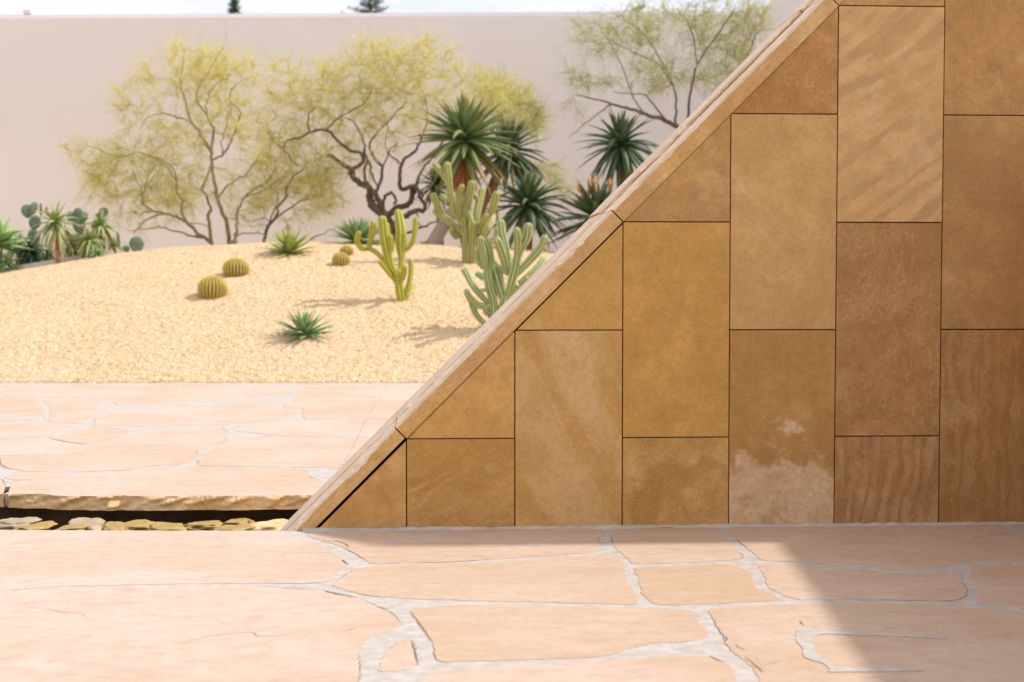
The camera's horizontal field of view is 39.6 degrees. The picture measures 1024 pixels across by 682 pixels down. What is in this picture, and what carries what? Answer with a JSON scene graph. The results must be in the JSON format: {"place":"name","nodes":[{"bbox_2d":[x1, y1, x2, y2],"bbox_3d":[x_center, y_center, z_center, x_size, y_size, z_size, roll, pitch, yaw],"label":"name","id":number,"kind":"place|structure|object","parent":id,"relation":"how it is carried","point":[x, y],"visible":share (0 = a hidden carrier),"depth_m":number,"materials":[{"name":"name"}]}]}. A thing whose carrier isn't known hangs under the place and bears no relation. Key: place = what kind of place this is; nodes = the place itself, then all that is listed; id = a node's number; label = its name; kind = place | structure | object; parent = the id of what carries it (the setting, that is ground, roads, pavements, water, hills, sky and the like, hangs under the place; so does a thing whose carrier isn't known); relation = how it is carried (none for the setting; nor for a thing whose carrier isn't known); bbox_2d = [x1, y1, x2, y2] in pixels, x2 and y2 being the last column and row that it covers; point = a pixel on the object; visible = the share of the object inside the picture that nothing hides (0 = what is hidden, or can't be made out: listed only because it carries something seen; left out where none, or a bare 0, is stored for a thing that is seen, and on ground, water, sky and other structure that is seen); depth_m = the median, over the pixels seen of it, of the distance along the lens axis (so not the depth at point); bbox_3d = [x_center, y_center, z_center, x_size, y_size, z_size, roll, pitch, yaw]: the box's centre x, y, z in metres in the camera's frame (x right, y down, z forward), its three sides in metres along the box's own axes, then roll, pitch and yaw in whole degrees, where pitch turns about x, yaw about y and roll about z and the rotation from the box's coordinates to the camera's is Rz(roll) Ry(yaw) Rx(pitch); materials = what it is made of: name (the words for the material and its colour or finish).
{"place":"outdoors","nodes":[
{"label":"outdoors","id":0,"kind":"place"},
{"bbox_2d":[22,9,32,14],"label":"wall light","id":1,"kind":"object","parent":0,"point":[27,11],"visible":1,"depth_m":42.69,"materials":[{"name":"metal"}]},
{"bbox_2d":[0,0,769,21],"label":"sky","id":2,"kind":"structure","parent":0,"point":[7,7],"materials":[{"name":"white"}]},
{"bbox_2d":[0,384,1023,681],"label":"paving","id":3,"kind":"structure","parent":0,"point":[56,636],"depth_m":6.46,"materials":[{"name":"beige stone"}]},
{"bbox_2d":[0,415,1015,681],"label":"joint crack","id":4,"kind":"object","parent":3,"relation":"on","point":[410,609],"visible":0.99,"depth_m":5.98,"materials":[{"name":"concrete"}]},
{"bbox_2d":[795,627,946,671],"bbox_3d":[1.331,1.164,5.321,0.576,0.003,0.632,1,2,16],"label":"mortar patch","id":5,"kind":"object","parent":3,"relation":"on","point":[804,638],"visible":1,"depth_m":5.43,"materials":[{"name":"beige concrete"}]},
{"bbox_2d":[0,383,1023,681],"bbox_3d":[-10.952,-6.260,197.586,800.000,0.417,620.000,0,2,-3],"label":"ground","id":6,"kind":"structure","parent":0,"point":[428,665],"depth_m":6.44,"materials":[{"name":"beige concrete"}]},
{"bbox_2d":[0,491,298,530],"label":"water channel","id":7,"kind":"object","parent":6,"relation":"on","point":[60,518],"depth_m":9.76,"materials":[{"name":"soil"}]},
{"bbox_2d":[0,517,41,529],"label":"rock","id":8,"kind":"object","parent":7,"relation":"on","point":[9,523],"visible":0.82,"depth_m":8.81,"materials":[{"name":"grey stone"}]},
{"bbox_2d":[12,521,57,529],"bbox_3d":[-2.930,1.143,8.749,0.221,0.033,0.319,-3,1,19],"label":"rock","id":9,"kind":"object","parent":8,"relation":"on","point":[45,525],"visible":0.81,"depth_m":8.70,"materials":[{"name":"beige stone"}]},
{"bbox_2d":[123,519,153,530],"bbox_3d":[-2.354,1.165,8.912,0.296,0.050,0.301,-3,3,-8],"label":"rock","id":10,"kind":"object","parent":7,"relation":"on","point":[141,524],"visible":0.56,"depth_m":8.86,"materials":[{"name":"beige stone"}]},
{"bbox_2d":[102,521,124,529],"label":"rock","id":11,"kind":"object","parent":10,"relation":"on","point":[113,525],"visible":0.69,"depth_m":8.81,"materials":[{"name":"beige stone"}]},
{"bbox_2d":[146,522,186,530],"bbox_3d":[-2.143,1.159,8.822,0.250,0.035,0.299,0,3,-13],"label":"rock","id":12,"kind":"object","parent":7,"relation":"on","point":[166,526],"visible":0.83,"depth_m":8.79,"materials":[{"name":"beige stone"}]},
{"bbox_2d":[183,520,222,530],"bbox_3d":[-1.971,1.173,9.039,0.277,0.047,0.315,-1,-2,-17],"label":"rock","id":13,"kind":"object","parent":7,"relation":"on","point":[206,525],"visible":0.85,"depth_m":8.93,"materials":[{"name":"beige stone"}]},
{"bbox_2d":[213,524,255,530],"bbox_3d":[-1.707,1.155,8.759,0.224,0.024,0.298,0,0,5],"label":"rock","id":14,"kind":"object","parent":7,"relation":"on","point":[243,527],"visible":0.88,"depth_m":8.73,"materials":[{"name":"beige stone"}]},
{"bbox_2d":[221,518,254,524],"bbox_3d":[-1.756,1.167,9.102,0.193,0.050,0.310,-4,-2,12],"label":"rock","id":15,"kind":"object","parent":7,"relation":"on","point":[238,521],"visible":0.71,"depth_m":9.03,"materials":[{"name":"beige stone"}]},
{"bbox_2d":[248,519,287,530],"bbox_3d":[-1.537,1.179,9.018,0.311,0.064,0.312,-3,3,4],"label":"rock","id":16,"kind":"object","parent":7,"relation":"on","point":[275,525],"visible":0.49,"depth_m":8.95,"materials":[{"name":"beige stone"}]},
{"bbox_2d":[0,467,324,510],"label":"paving slab","id":17,"kind":"structure","parent":6,"relation":"on","point":[177,488],"depth_m":9.51,"materials":[{"name":"beige stone"}]},
{"bbox_2d":[226,0,240,13],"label":"pine tree","id":18,"kind":"object","parent":6,"relation":"on","point":[234,6],"visible":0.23,"depth_m":61.93,"materials":[{"name":"green plant"}]},
{"bbox_2d":[0,241,554,387],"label":"gravel mound","id":19,"kind":"object","parent":6,"relation":"on","point":[159,280],"visible":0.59,"depth_m":22.81,"materials":[{"name":"beige gravel"}]},
{"bbox_2d":[0,251,24,272],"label":"aloe","id":20,"kind":"object","parent":19,"relation":"on","point":[7,260],"visible":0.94,"depth_m":29.07,"materials":[{"name":"green plant"}]},
{"bbox_2d":[2,232,28,264],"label":"aloe","id":21,"kind":"object","parent":19,"relation":"on","point":[23,242],"visible":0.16,"depth_m":30.12,"materials":[{"name":"green plant"}]},
{"bbox_2d":[0,215,37,271],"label":"foxtail agave","id":22,"kind":"object","parent":19,"relation":"on","point":[7,240],"visible":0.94,"depth_m":29.09,"materials":[{"name":"green plant"}]},
{"bbox_2d":[10,236,48,264],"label":"aloe","id":23,"kind":"object","parent":19,"relation":"on","point":[28,256],"visible":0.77,"depth_m":29.45,"materials":[{"name":"green plant"}]},
{"bbox_2d":[21,202,47,261],"bbox_3d":[-10.122,-2.246,30.186,0.562,1.421,0.160,0,2,-3],"label":"prickly pear","id":24,"kind":"object","parent":19,"relation":"on","point":[27,211],"visible":0.65,"depth_m":30.15,"materials":[{"name":"green plant"}]},
{"bbox_2d":[35,244,62,261],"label":"aloe","id":25,"kind":"object","parent":19,"relation":"on","point":[50,256],"visible":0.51,"depth_m":29.81,"materials":[{"name":"green plant"}]},
{"bbox_2d":[25,199,86,263],"bbox_3d":[-9.297,-2.196,29.112,1.195,1.422,1.070,2,3,37],"label":"aloe","id":26,"kind":"object","parent":19,"relation":"on","point":[57,233],"visible":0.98,"depth_m":28.95,"materials":[{"name":"green plant"}]},
{"bbox_2d":[0,250,113,272],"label":"bed kerb","id":27,"kind":"structure","parent":19,"relation":"on","point":[38,264],"depth_m":29.34,"materials":[{"name":"beige concrete"}]},
{"bbox_2d":[52,232,83,258],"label":"aloe","id":28,"kind":"object","parent":19,"relation":"on","point":[70,251],"visible":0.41,"depth_m":29.67,"materials":[{"name":"green plant"}]},
{"bbox_2d":[67,208,87,255],"bbox_3d":[-9.180,-2.241,30.056,0.441,1.149,0.129,0,2,-3],"label":"prickly pear","id":29,"kind":"object","parent":19,"relation":"on","point":[79,213],"visible":0.68,"depth_m":30.02,"materials":[{"name":"green plant"}]},
{"bbox_2d":[69,223,108,259],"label":"aloe","id":30,"kind":"object","parent":19,"relation":"on","point":[87,243],"visible":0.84,"depth_m":29.29,"materials":[{"name":"green plant"}]},
{"bbox_2d":[83,245,108,258],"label":"aloe","id":31,"kind":"object","parent":19,"relation":"on","point":[96,253],"visible":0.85,"depth_m":28.90,"materials":[{"name":"green plant"}]},
{"bbox_2d":[78,210,121,251],"bbox_3d":[-8.724,-2.254,30.035,0.913,1.107,0.923,1,3,32],"label":"aloe","id":32,"kind":"object","parent":19,"relation":"on","point":[102,228],"visible":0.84,"depth_m":29.94,"materials":[{"name":"green plant"}]},
{"bbox_2d":[92,207,108,247],"bbox_3d":[-8.921,-2.345,30.813,0.354,1.102,0.111,0,2,-3],"label":"prickly pear","id":33,"kind":"object","parent":19,"relation":"on","point":[105,210],"visible":0.22,"depth_m":30.78,"materials":[{"name":"green plant"}]},
{"bbox_2d":[103,235,129,253],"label":"aloe","id":34,"kind":"object","parent":19,"relation":"on","point":[114,246],"visible":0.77,"depth_m":29.98,"materials":[{"name":"green plant"}]},
{"bbox_2d":[117,232,143,251],"bbox_3d":[-7.982,-2.063,29.747,0.569,0.426,0.103,0,2,-3],"label":"prickly pear","id":35,"kind":"object","parent":19,"relation":"on","point":[136,243],"visible":0.95,"depth_m":29.72,"materials":[{"name":"green plant"}]},
{"bbox_2d":[50,25,290,244],"bbox_3d":[-7.529,-4.457,31.412,5.439,5.110,2.747,0,2,-3],"label":"palo verde tree","id":36,"kind":"object","parent":19,"relation":"on","point":[98,182],"visible":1,"depth_m":31.43,"materials":[{"name":"yellow plant"}]},
{"bbox_2d":[197,275,227,298],"bbox_3d":[-5.044,-0.894,23.945,0.576,0.454,0.574,0,2,-3],"label":"barrel cactus","id":37,"kind":"object","parent":19,"relation":"on","point":[212,286],"visible":0.98,"depth_m":23.77,"materials":[{"name":"yellow plant"}]},
{"bbox_2d":[222,257,250,276],"bbox_3d":[-4.939,-1.307,25.446,0.549,0.400,0.548,0,2,-3],"label":"barrel cactus","id":38,"kind":"object","parent":19,"relation":"on","point":[237,267],"visible":0.93,"depth_m":25.28,"materials":[{"name":"yellow plant"}]},
{"bbox_2d":[259,228,322,257],"bbox_3d":[-4.300,-1.855,27.416,1.276,0.720,1.407,0,2,-3],"label":"agave","id":39,"kind":"object","parent":19,"relation":"on","point":[289,243],"visible":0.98,"depth_m":27.29,"materials":[{"name":"green plant"}]},
{"bbox_2d":[234,135,361,241],"bbox_3d":[-4.869,-3.373,31.956,3.300,2.852,2.289,0,2,-3],"label":"palo verde tree","id":40,"kind":"object","parent":19,"relation":"on","point":[320,202],"visible":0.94,"depth_m":31.75,"materials":[{"name":"yellow plant"}]},
{"bbox_2d":[271,309,336,343],"bbox_3d":[-3.150,-0.198,21.833,1.128,0.605,1.040,-1,3,-25],"label":"agave","id":41,"kind":"object","parent":19,"relation":"on","point":[304,325],"visible":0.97,"depth_m":21.72,"materials":[{"name":"green plant"}]},
{"bbox_2d":[332,252,349,265],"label":"barrel cactus","id":42,"kind":"object","parent":19,"relation":"on","point":[341,258],"visible":0.98,"depth_m":26.23,"materials":[{"name":"yellow plant"}]},
{"bbox_2d":[339,245,353,254],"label":"barrel cactus","id":43,"kind":"object","parent":19,"relation":"on","point":[348,250],"visible":0.84,"depth_m":27.42,"materials":[{"name":"yellow plant"}]},
{"bbox_2d":[323,217,379,244],"bbox_3d":[-3.179,-2.164,29.491,1.503,0.852,1.636,0,2,-3],"label":"agave","id":44,"kind":"object","parent":19,"relation":"on","point":[351,230],"visible":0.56,"depth_m":29.32,"materials":[{"name":"green plant"}]},
{"bbox_2d":[354,209,417,300],"bbox_3d":[-2.091,-1.399,23.642,1.064,1.621,0.741,0,2,-3],"label":"columnar cactus","id":45,"kind":"object","parent":19,"relation":"on","point":[397,275],"visible":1,"depth_m":23.68,"materials":[{"name":"plant"}]},
{"bbox_2d":[248,21,542,241],"bbox_3d":[-2.611,-4.626,32.183,6.910,5.397,2.647,0,2,-3],"label":"palo verde tree","id":46,"kind":"object","parent":19,"relation":"on","point":[378,209],"visible":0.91,"depth_m":32.05,"materials":[{"name":"yellow plant"}]},
{"bbox_2d":[414,165,455,244],"bbox_3d":[-1.681,-2.953,31.972,1.155,2.034,1.260,0,2,-3],"label":"tree aloe","id":47,"kind":"object","parent":19,"relation":"on","point":[434,187],"visible":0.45,"depth_m":31.91,"materials":[{"name":"green plant"}]},
{"bbox_2d":[403,92,523,244],"bbox_3d":[-1.032,-3.572,30.584,2.710,3.537,2.689,0,2,-3],"label":"tree aloe","id":48,"kind":"object","parent":19,"relation":"on","point":[465,129],"visible":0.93,"depth_m":30.29,"materials":[{"name":"green plant"}]},
{"bbox_2d":[430,161,499,263],"bbox_3d":[-0.861,-2.401,26.826,1.408,1.978,0.900,0,2,10],"label":"columnar cactus","id":49,"kind":"object","parent":19,"relation":"on","point":[465,231],"visible":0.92,"depth_m":26.83,"materials":[{"name":"green plant"}]},
{"bbox_2d":[461,219,547,324],"bbox_3d":[-0.118,-0.987,22.109,1.347,1.832,0.969,0,2,-3],"label":"columnar cactus","id":50,"kind":"object","parent":19,"relation":"on","point":[494,271],"visible":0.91,"depth_m":22.12,"materials":[{"name":"green plant"}]},
{"bbox_2d":[477,116,550,245],"bbox_3d":[-0.081,-3.469,32.010,2.045,3.185,2.115,0,2,-3],"label":"tree aloe","id":51,"kind":"object","parent":19,"relation":"on","point":[505,167],"visible":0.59,"depth_m":31.85,"materials":[{"name":"green plant"}]},
{"bbox_2d":[463,59,583,222],"bbox_3d":[0.300,-4.281,35.058,3.226,5.462,2.410,0,2,-3],"label":"palo verde tree","id":52,"kind":"object","parent":19,"relation":"on","point":[538,116],"visible":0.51,"depth_m":34.88,"materials":[{"name":"yellow plant"}]},
{"bbox_2d":[482,168,576,251],"bbox_3d":[0.344,-2.676,29.994,2.222,1.960,2.302,0,2,-3],"label":"tree aloe","id":53,"kind":"object","parent":19,"relation":"on","point":[531,209],"visible":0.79,"depth_m":29.80,"materials":[{"name":"green plant"}]},
{"bbox_2d":[546,177,613,243],"bbox_3d":[1.837,-2.502,30.021,2.407,1.943,2.528,0,2,-3],"label":"tree aloe","id":54,"kind":"object","parent":19,"relation":"on","point":[585,202],"visible":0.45,"depth_m":29.80,"materials":[{"name":"green plant"}]},
{"bbox_2d":[575,108,658,187],"bbox_3d":[2.361,-3.372,31.001,2.175,3.469,2.127,0,2,-3],"label":"tree aloe","id":55,"kind":"object","parent":19,"relation":"on","point":[622,153],"visible":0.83,"depth_m":30.78,"materials":[{"name":"green plant"}]},
{"bbox_2d":[551,0,789,136],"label":"palo verde tree","id":56,"kind":"object","parent":19,"relation":"on","point":[749,10],"visible":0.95,"depth_m":32.90,"materials":[{"name":"green plant"}]},
{"bbox_2d":[341,0,389,12],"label":"pine tree","id":57,"kind":"object","parent":6,"relation":"on","point":[368,3],"visible":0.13,"depth_m":59.86,"materials":[{"name":"green plant"}]},
{"bbox_2d":[0,11,757,267],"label":"garden wall","id":58,"kind":"structure","parent":6,"relation":"on","point":[53,74],"depth_m":42.39,"materials":[{"name":"white paint"}]},
{"bbox_2d":[279,0,1023,531],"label":"stone wall","id":59,"kind":"structure","parent":6,"relation":"on","point":[777,280],"depth_m":8.07,"materials":[{"name":"stone"}]},
{"bbox_2d":[758,0,803,46],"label":"return wall","id":60,"kind":"structure","parent":6,"relation":"on","point":[785,9],"depth_m":40.11,"materials":[{"name":"white paint"}]},
{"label":"channel pebbles","id":61,"kind":"object","parent":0,"visible":0},
{"bbox_2d":[68,517,104,529],"bbox_3d":[-2.658,1.151,8.902,0.248,0.048,0.304,2,5,1],"label":"rock","id":62,"kind":"object","parent":61,"relation":"on","point":[95,523],"visible":0.62,"depth_m":8.89,"materials":[{"name":"grey stone"}]},
{"bbox_2d":[55,524,88,529],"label":"rock","id":63,"kind":"object","parent":62,"relation":"on","point":[76,527],"visible":0.8,"depth_m":8.66,"materials":[{"name":"beige stone"}]}
]}

